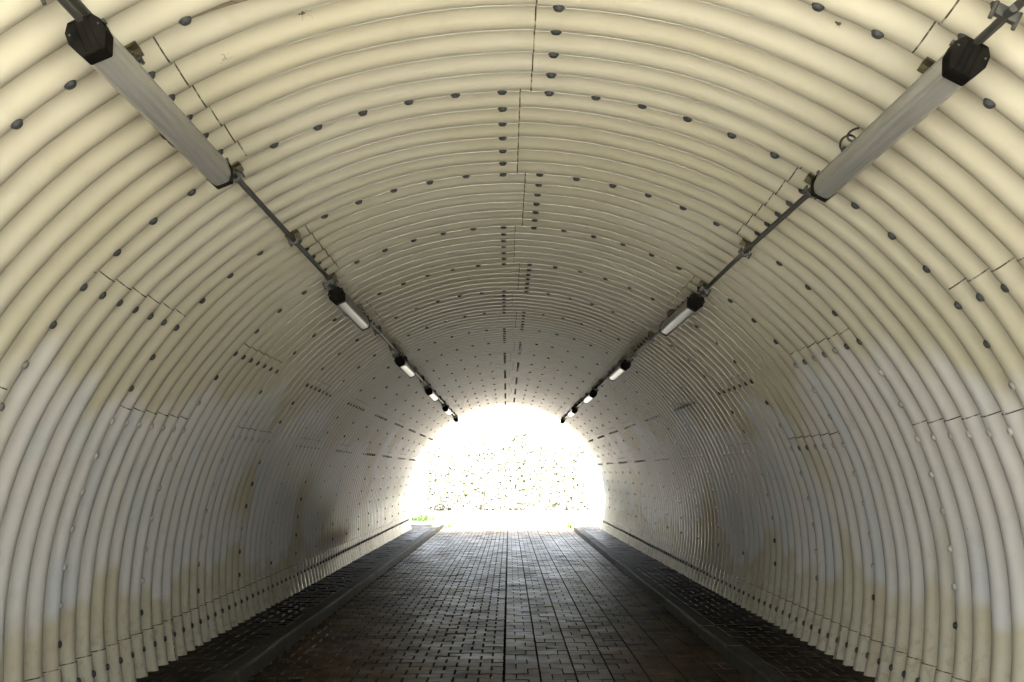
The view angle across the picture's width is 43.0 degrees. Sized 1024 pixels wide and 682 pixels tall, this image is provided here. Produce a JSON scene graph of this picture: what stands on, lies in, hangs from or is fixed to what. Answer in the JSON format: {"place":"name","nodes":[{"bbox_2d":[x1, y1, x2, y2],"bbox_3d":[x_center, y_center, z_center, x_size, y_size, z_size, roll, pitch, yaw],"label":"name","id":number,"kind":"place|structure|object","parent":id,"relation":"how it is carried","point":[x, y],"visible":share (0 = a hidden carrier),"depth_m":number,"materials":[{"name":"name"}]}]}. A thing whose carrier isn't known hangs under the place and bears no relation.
{"place":"outdoors","nodes":[
{"label":"outdoors","id":0,"kind":"place"},
{"bbox_2d":[136,524,436,681],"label":"walkway","id":1,"kind":"structure","parent":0,"point":[205,661],"depth_m":8.73,"materials":[{"name":"concrete"}]},
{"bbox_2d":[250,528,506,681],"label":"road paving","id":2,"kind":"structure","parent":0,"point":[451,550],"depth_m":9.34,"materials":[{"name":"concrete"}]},
{"bbox_2d":[247,528,749,681],"bbox_3d":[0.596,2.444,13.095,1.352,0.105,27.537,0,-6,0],"label":"road paving","id":3,"kind":"structure","parent":0,"point":[690,656],"depth_m":9.30,"materials":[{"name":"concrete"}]},
{"bbox_2d":[0,0,1023,681],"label":"corrugated tunnel","id":4,"kind":"structure","parent":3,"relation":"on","point":[220,412],"depth_m":5.29,"materials":[{"name":"paint"}]},
{"bbox_2d":[40,0,232,189],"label":"tube light","id":5,"kind":"object","parent":4,"relation":"attached to","point":[96,45],"visible":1,"depth_m":3.02,"materials":[{"name":"white plastic"}]},
{"bbox_2d":[68,0,457,416],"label":"conduit","id":6,"kind":"object","parent":4,"relation":"attached to","point":[133,48],"visible":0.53,"depth_m":4.99,"materials":[{"name":"grey metal"}]},
{"bbox_2d":[322,278,369,330],"bbox_3d":[-0.915,-0.189,7.198,0.104,0.108,1.474,-24,-5,-3],"label":"tube light","id":7,"kind":"object","parent":4,"relation":"attached to","point":[342,301],"visible":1,"depth_m":6.91,"materials":[{"name":"white plastic"}]},
{"bbox_2d":[392,351,414,377],"bbox_3d":[-0.933,0.211,11.168,0.104,0.108,1.474,-24,-5,-3],"label":"tube light","id":8,"kind":"object","parent":4,"relation":"attached to","point":[402,363],"visible":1,"depth_m":10.76,"materials":[{"name":"white plastic"}]},
{"bbox_2d":[424,385,437,401],"bbox_3d":[-0.951,0.611,15.138,0.104,0.108,1.474,-24,-5,-3],"label":"tube light","id":9,"kind":"object","parent":4,"relation":"attached to","point":[431,393],"visible":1,"depth_m":14.67,"materials":[{"name":"white plastic"}]},
{"bbox_2d":[441,404,451,414],"bbox_3d":[-0.969,1.010,19.108,0.104,0.108,1.474,-24,-5,-3],"label":"tube light","id":10,"kind":"object","parent":4,"relation":"attached to","point":[446,409],"visible":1,"depth_m":18.57,"materials":[{"name":"white plastic"}]},
{"bbox_2d":[453,416,460,424],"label":"tube light","id":11,"kind":"object","parent":4,"relation":"attached to","point":[456,420],"visible":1,"depth_m":22.54,"materials":[{"name":"white plastic"}]},
{"bbox_2d":[557,418,565,425],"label":"tube light","id":12,"kind":"object","parent":4,"relation":"attached to","point":[561,421],"visible":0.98,"depth_m":22.61,"materials":[{"name":"white plastic"}]},
{"bbox_2d":[568,405,578,416],"bbox_3d":[0.895,1.035,19.174,0.104,0.108,1.474,28,-5,2],"label":"tube light","id":13,"kind":"object","parent":4,"relation":"attached to","point":[572,411],"visible":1,"depth_m":18.64,"materials":[{"name":"white plastic"}]},
{"bbox_2d":[583,387,598,403],"bbox_3d":[0.913,0.635,15.204,0.104,0.108,1.474,28,-5,2],"label":"tube light","id":14,"kind":"object","parent":4,"relation":"attached to","point":[590,395],"visible":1,"depth_m":14.71,"materials":[{"name":"white plastic"}]},
{"bbox_2d":[609,355,633,380],"bbox_3d":[0.931,0.236,11.234,0.104,0.108,1.474,28,-5,2],"label":"tube light","id":15,"kind":"object","parent":4,"relation":"attached to","point":[622,367],"visible":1,"depth_m":10.88,"materials":[{"name":"white plastic"}]},
{"bbox_2d":[659,285,710,335],"bbox_3d":[0.949,-0.164,7.264,0.104,0.108,1.474,28,-5,2],"label":"tube light","id":16,"kind":"object","parent":4,"relation":"attached to","point":[693,303],"visible":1,"depth_m":7.01,"materials":[{"name":"white plastic"}]},
{"bbox_2d":[561,0,1023,418],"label":"conduit","id":17,"kind":"object","parent":4,"relation":"attached to","point":[927,63],"visible":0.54,"depth_m":5.16,"materials":[{"name":"grey metal"}]},
{"bbox_2d":[811,0,1022,201],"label":"tube light","id":18,"kind":"object","parent":4,"relation":"attached to","point":[958,64],"visible":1,"depth_m":3.05,"materials":[{"name":"white plastic"}]},
{"bbox_2d":[410,511,601,527],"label":"crossing path","id":19,"kind":"structure","parent":0,"point":[516,519],"depth_m":33.23,"materials":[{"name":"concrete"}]},
{"bbox_2d":[411,512,438,522],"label":"weeds","id":20,"kind":"object","parent":19,"relation":"on","point":[424,517],"visible":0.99,"depth_m":31.68,"materials":[{"name":"green plant"}]},
{"bbox_2d":[426,520,472,527],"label":"weeds","id":21,"kind":"object","parent":19,"relation":"on","point":[455,524],"visible":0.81,"depth_m":27.83,"materials":[{"name":"green plant"}]},
{"bbox_2d":[561,520,578,528],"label":"weeds","id":22,"kind":"object","parent":19,"relation":"on","point":[567,524],"visible":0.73,"depth_m":26.96,"materials":[{"name":"green plant"}]},
{"bbox_2d":[564,515,602,523],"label":"weeds","id":23,"kind":"object","parent":19,"relation":"on","point":[591,519],"visible":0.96,"depth_m":30.47,"materials":[{"name":"green plant"}]},
{"bbox_2d":[433,405,578,444],"label":"sky","id":24,"kind":"structure","parent":0,"point":[491,420],"materials":[{"name":"white"}]},
{"bbox_2d":[576,524,875,681],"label":"walkway","id":25,"kind":"structure","parent":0,"point":[790,656],"depth_m":8.57,"materials":[{"name":"concrete"}]},
{"label":"ground","id":26,"kind":"structure","parent":0,"visible":0},
{"bbox_2d":[203,523,443,681],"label":"kerb","id":27,"kind":"structure","parent":26,"relation":"on","point":[249,664],"depth_m":8.84,"materials":[{"name":"concrete"}]},
{"bbox_2d":[409,456,428,518],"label":"retaining wall","id":28,"kind":"structure","parent":26,"relation":"on","point":[418,499],"depth_m":36.38,"materials":[{"name":"concrete"}]},
{"bbox_2d":[426,431,589,510],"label":"bank","id":29,"kind":"structure","parent":26,"relation":"on","point":[475,508],"depth_m":40.98,"materials":[{"name":"soil"}]},
{"bbox_2d":[422,421,592,510],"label":"ivy","id":30,"kind":"object","parent":29,"relation":"on","point":[481,444],"visible":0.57,"depth_m":41.19,"materials":[{"name":"green plant"}]},
{"bbox_2d":[588,458,604,516],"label":"retaining wall","id":31,"kind":"structure","parent":26,"relation":"on","point":[596,498],"depth_m":37.45,"materials":[{"name":"concrete"}]},
{"bbox_2d":[571,524,792,681],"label":"kerb","id":32,"kind":"structure","parent":26,"relation":"on","point":[750,666],"depth_m":8.84,"materials":[{"name":"concrete"}]}
]}

